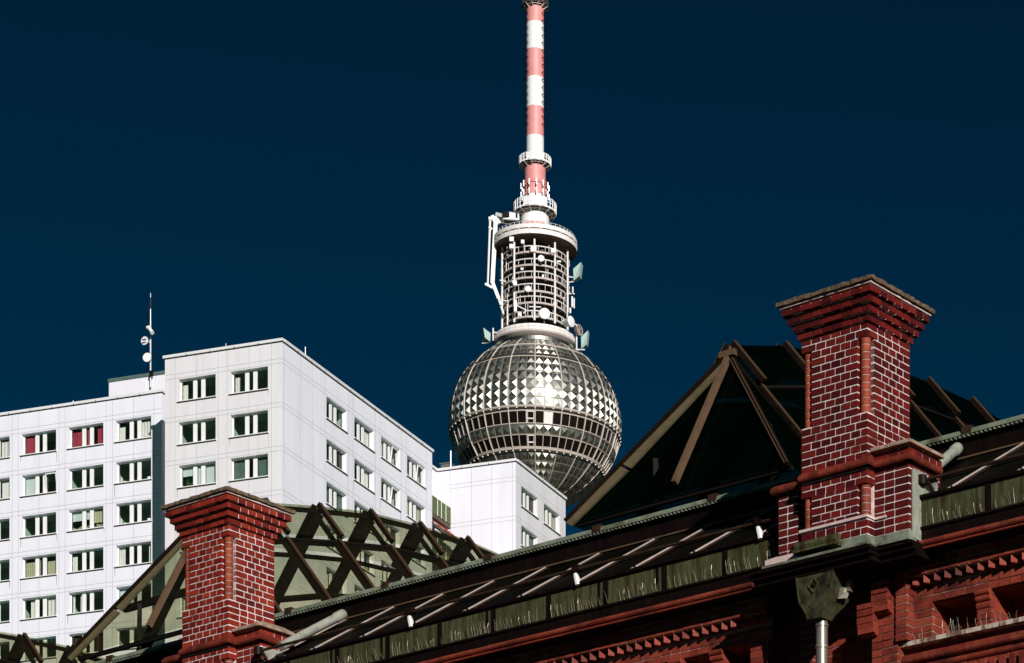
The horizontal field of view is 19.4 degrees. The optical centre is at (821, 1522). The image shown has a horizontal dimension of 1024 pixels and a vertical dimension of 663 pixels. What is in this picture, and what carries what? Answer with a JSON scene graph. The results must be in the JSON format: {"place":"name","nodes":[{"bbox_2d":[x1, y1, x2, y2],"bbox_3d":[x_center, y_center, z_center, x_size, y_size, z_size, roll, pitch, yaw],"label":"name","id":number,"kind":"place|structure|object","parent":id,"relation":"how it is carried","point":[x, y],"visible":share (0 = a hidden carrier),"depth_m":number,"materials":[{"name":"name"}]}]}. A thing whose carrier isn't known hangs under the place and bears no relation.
{"place":"outdoors","nodes":[
{"label":"outdoors","id":0,"kind":"place"},
{"bbox_2d":[0,274,1023,662],"bbox_3d":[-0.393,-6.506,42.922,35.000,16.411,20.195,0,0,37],"label":"brick market hall","id":1,"kind":"structure","parent":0,"point":[842,486],"depth_m":32.58,"materials":[{"name":"brick"}]},
{"bbox_2d":[0,0,1023,535],"label":"sky","id":2,"kind":"structure","parent":0,"point":[327,178],"materials":[{"name":"blue"}]},
{"bbox_2d":[448,0,621,506],"bbox_3d":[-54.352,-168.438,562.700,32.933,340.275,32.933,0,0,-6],"label":"television tower","id":3,"kind":"structure","parent":0,"point":[534,391],"depth_m":555.32,"materials":[{"name":"silver metal"}]},
{"label":"ground","id":4,"kind":"structure","parent":0,"visible":0},
{"bbox_2d":[0,338,566,662],"bbox_3d":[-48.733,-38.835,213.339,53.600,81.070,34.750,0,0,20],"label":"apartment building","id":5,"kind":"structure","parent":4,"relation":"on","point":[89,534],"depth_m":200.25,"materials":[{"name":"white concrete"}]},
{"bbox_2d":[0,438,9,459],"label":"window","id":6,"kind":"structure","parent":5,"relation":"in","point":[4,443],"depth_m":203.15,"materials":[{"name":"white"}]},
{"bbox_2d":[0,479,9,499],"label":"window","id":7,"kind":"structure","parent":5,"relation":"in","point":[4,484],"depth_m":203.20,"materials":[{"name":"white plastic"}]},
{"bbox_2d":[0,520,9,540],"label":"window","id":8,"kind":"structure","parent":5,"relation":"in","point":[5,524],"depth_m":205.39,"materials":[{"name":"white"}]},
{"bbox_2d":[0,561,9,588],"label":"window","id":9,"kind":"structure","parent":5,"relation":"in","point":[4,565],"depth_m":205.49,"materials":[{"name":"white"}]},
{"bbox_2d":[0,602,9,622],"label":"window","id":10,"kind":"structure","parent":5,"relation":"in","point":[4,606],"depth_m":205.64,"materials":[{"name":"white"}]},
{"bbox_2d":[0,642,9,659],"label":"window","id":11,"kind":"structure","parent":5,"relation":"in","point":[4,647],"depth_m":205.54,"materials":[{"name":"white"}]},
{"bbox_2d":[20,431,56,461],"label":"window","id":12,"kind":"structure","parent":5,"relation":"in","point":[40,443],"depth_m":202.50,"materials":[{"name":"white"}]},
{"bbox_2d":[20,472,56,497],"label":"window","id":13,"kind":"structure","parent":5,"relation":"in","point":[42,484],"depth_m":202.50,"materials":[{"name":"white plastic"}]},
{"bbox_2d":[20,513,56,547],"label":"window","id":14,"kind":"structure","parent":5,"relation":"in","point":[42,525],"depth_m":203.29,"materials":[{"name":"white"}]},
{"bbox_2d":[20,555,56,590],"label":"window","id":15,"kind":"structure","parent":5,"relation":"in","point":[43,566],"depth_m":202.21,"materials":[{"name":"white glass"}]},
{"bbox_2d":[20,596,56,620],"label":"window","id":16,"kind":"structure","parent":5,"relation":"in","point":[44,607],"depth_m":202.16,"materials":[{"name":"white glass"}]},
{"bbox_2d":[20,637,56,662],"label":"window","id":17,"kind":"structure","parent":5,"relation":"in","point":[46,653],"depth_m":203.25,"materials":[{"name":"white"}]},
{"bbox_2d":[66,424,103,449],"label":"window","id":18,"kind":"structure","parent":5,"relation":"in","point":[89,436],"depth_m":200.98,"materials":[{"name":"white"}]},
{"bbox_2d":[66,507,103,532],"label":"window","id":19,"kind":"structure","parent":5,"relation":"in","point":[87,519],"depth_m":200.93,"materials":[{"name":"white plastic"}]},
{"bbox_2d":[66,549,103,573],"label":"window","id":20,"kind":"structure","parent":5,"relation":"in","point":[90,560],"depth_m":201.37,"materials":[{"name":"white"}]},
{"bbox_2d":[67,466,103,490],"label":"window","id":21,"kind":"structure","parent":5,"relation":"in","point":[92,477],"depth_m":202.16,"materials":[{"name":"white"}]},
{"bbox_2d":[67,590,103,623],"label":"window","id":22,"kind":"structure","parent":5,"relation":"in","point":[85,602],"depth_m":202.01,"materials":[{"name":"white glass"}]},
{"bbox_2d":[71,632,102,653],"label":"window","id":23,"kind":"structure","parent":5,"relation":"in","point":[96,645],"depth_m":200.73,"materials":[{"name":"white"}]},
{"bbox_2d":[118,626,146,649],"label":"window","id":24,"kind":"structure","parent":5,"relation":"in","point":[125,636],"depth_m":200.93,"materials":[{"name":"white"}]},
{"bbox_2d":[114,417,151,442],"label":"window","id":25,"kind":"structure","parent":5,"relation":"in","point":[138,429],"depth_m":199.65,"materials":[{"name":"white"}]},
{"bbox_2d":[114,459,151,496],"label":"window","id":26,"kind":"structure","parent":5,"relation":"in","point":[135,471],"depth_m":200.73,"materials":[{"name":"white"}]},
{"bbox_2d":[114,501,151,526],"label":"window","id":27,"kind":"structure","parent":5,"relation":"in","point":[139,512],"depth_m":200.80,"materials":[{"name":"white"}]},
{"bbox_2d":[114,543,151,573],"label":"window","id":28,"kind":"structure","parent":5,"relation":"in","point":[137,554],"depth_m":200.00,"materials":[{"name":"white"}]},
{"bbox_2d":[118,584,150,602],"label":"window","id":29,"kind":"structure","parent":5,"relation":"in","point":[145,593],"depth_m":200.73,"materials":[{"name":"white"}]},
{"bbox_2d":[141,293,169,387],"bbox_3d":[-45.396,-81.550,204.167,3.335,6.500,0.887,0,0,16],"label":"antenna mast","id":30,"kind":"object","parent":5,"relation":"on","point":[146,356],"visible":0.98,"depth_m":204.36,"materials":[{"name":"white metal"}]},
{"bbox_2d":[177,597,185,618],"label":"window","id":31,"kind":"structure","parent":5,"relation":"in","point":[183,598],"depth_m":192.85,"materials":[{"name":"white"}]},
{"bbox_2d":[177,376,215,402],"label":"window","id":32,"kind":"structure","parent":5,"relation":"in","point":[205,387],"depth_m":192.85,"materials":[{"name":"white"}]},
{"bbox_2d":[177,419,215,445],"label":"window","id":33,"kind":"structure","parent":5,"relation":"in","point":[200,431],"depth_m":193.65,"materials":[{"name":"white"}]},
{"bbox_2d":[177,462,215,497],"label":"window","id":34,"kind":"structure","parent":5,"relation":"in","point":[202,474],"depth_m":192.43,"materials":[{"name":"white plastic"}]},
{"bbox_2d":[228,412,268,446],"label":"window","id":35,"kind":"structure","parent":5,"relation":"in","point":[256,423],"depth_m":192.29,"materials":[{"name":"white"}]},
{"bbox_2d":[228,455,268,485],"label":"window","id":36,"kind":"structure","parent":5,"relation":"in","point":[253,467],"depth_m":191.12,"materials":[{"name":"white"}]},
{"bbox_2d":[229,368,268,394],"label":"window","id":37,"kind":"structure","parent":5,"relation":"in","point":[253,380],"depth_m":191.58,"materials":[{"name":"white"}]},
{"bbox_2d":[326,528,342,555],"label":"window","id":38,"kind":"structure","parent":5,"relation":"in","point":[334,549],"depth_m":196.94,"materials":[{"name":"white"}]},
{"bbox_2d":[326,569,342,593],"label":"window","id":39,"kind":"structure","parent":5,"relation":"in","point":[329,575],"depth_m":196.42,"materials":[{"name":"white glass"}]},
{"bbox_2d":[326,399,347,433],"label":"window","id":40,"kind":"structure","parent":5,"relation":"in","point":[334,414],"depth_m":197.71,"materials":[{"name":"white"}]},
{"bbox_2d":[326,442,347,475],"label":"window","id":41,"kind":"structure","parent":5,"relation":"in","point":[334,457],"depth_m":197.09,"materials":[{"name":"white plastic"}]},
{"bbox_2d":[326,484,347,517],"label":"window","id":42,"kind":"structure","parent":5,"relation":"in","point":[334,499],"depth_m":197.09,"materials":[{"name":"white"}]},
{"bbox_2d":[354,503,373,534],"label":"window","id":43,"kind":"structure","parent":5,"relation":"in","point":[357,509],"depth_m":200.05,"materials":[{"name":"white"}]},
{"bbox_2d":[354,419,374,452],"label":"window","id":44,"kind":"structure","parent":5,"relation":"in","point":[362,434],"depth_m":201.17,"materials":[{"name":"white"}]},
{"bbox_2d":[353,461,375,493],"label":"window","id":45,"kind":"structure","parent":5,"relation":"in","point":[362,476],"depth_m":201.12,"materials":[{"name":"white plastic"}]},
{"bbox_2d":[356,550,375,576],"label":"window","id":46,"kind":"structure","parent":5,"relation":"in","point":[363,556],"depth_m":201.59,"materials":[{"name":"white"}]},
{"bbox_2d":[380,562,389,585],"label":"window","id":47,"kind":"structure","parent":5,"relation":"in","point":[384,575],"depth_m":203.69,"materials":[{"name":"white glass"}]},
{"bbox_2d":[381,524,396,546],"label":"window","id":48,"kind":"structure","parent":5,"relation":"in","point":[393,532],"depth_m":205.19,"materials":[{"name":"white"}]},
{"bbox_2d":[380,439,401,471],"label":"window","id":49,"kind":"structure","parent":5,"relation":"in","point":[389,453],"depth_m":204.34,"materials":[{"name":"white plastic"}]},
{"bbox_2d":[380,480,401,521],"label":"window","id":50,"kind":"structure","parent":5,"relation":"in","point":[389,494],"depth_m":204.51,"materials":[{"name":"white plastic"}]},
{"bbox_2d":[406,498,421,522],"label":"window","id":51,"kind":"structure","parent":5,"relation":"in","point":[414,512],"depth_m":207.86,"materials":[{"name":"white plastic"}]},
{"bbox_2d":[406,458,426,489],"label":"window","id":52,"kind":"structure","parent":5,"relation":"in","point":[415,472],"depth_m":208.06,"materials":[{"name":"white plastic"}]},
{"bbox_2d":[411,546,426,573],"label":"window","id":53,"kind":"structure","parent":5,"relation":"in","point":[419,549],"depth_m":208.73,"materials":[{"name":"white"}]},
{"bbox_2d":[450,451,451,466],"bbox_3d":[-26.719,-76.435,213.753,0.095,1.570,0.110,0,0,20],"label":"lightning rod","id":54,"kind":"object","parent":5,"relation":"on","point":[450,458],"visible":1,"depth_m":213.73,"materials":[{"name":"white metal"}]},
{"bbox_2d":[521,528,534,546],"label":"window","id":55,"kind":"structure","parent":5,"relation":"in","point":[527,539],"depth_m":214.04,"materials":[{"name":"white plastic"}]},
{"bbox_2d":[521,489,538,519],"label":"window","id":56,"kind":"structure","parent":5,"relation":"in","point":[527,502],"depth_m":214.36,"materials":[{"name":"white"}]},
{"bbox_2d":[543,507,560,535],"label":"window","id":57,"kind":"structure","parent":5,"relation":"in","point":[550,519],"depth_m":217.57,"materials":[{"name":"white"}]}
]}

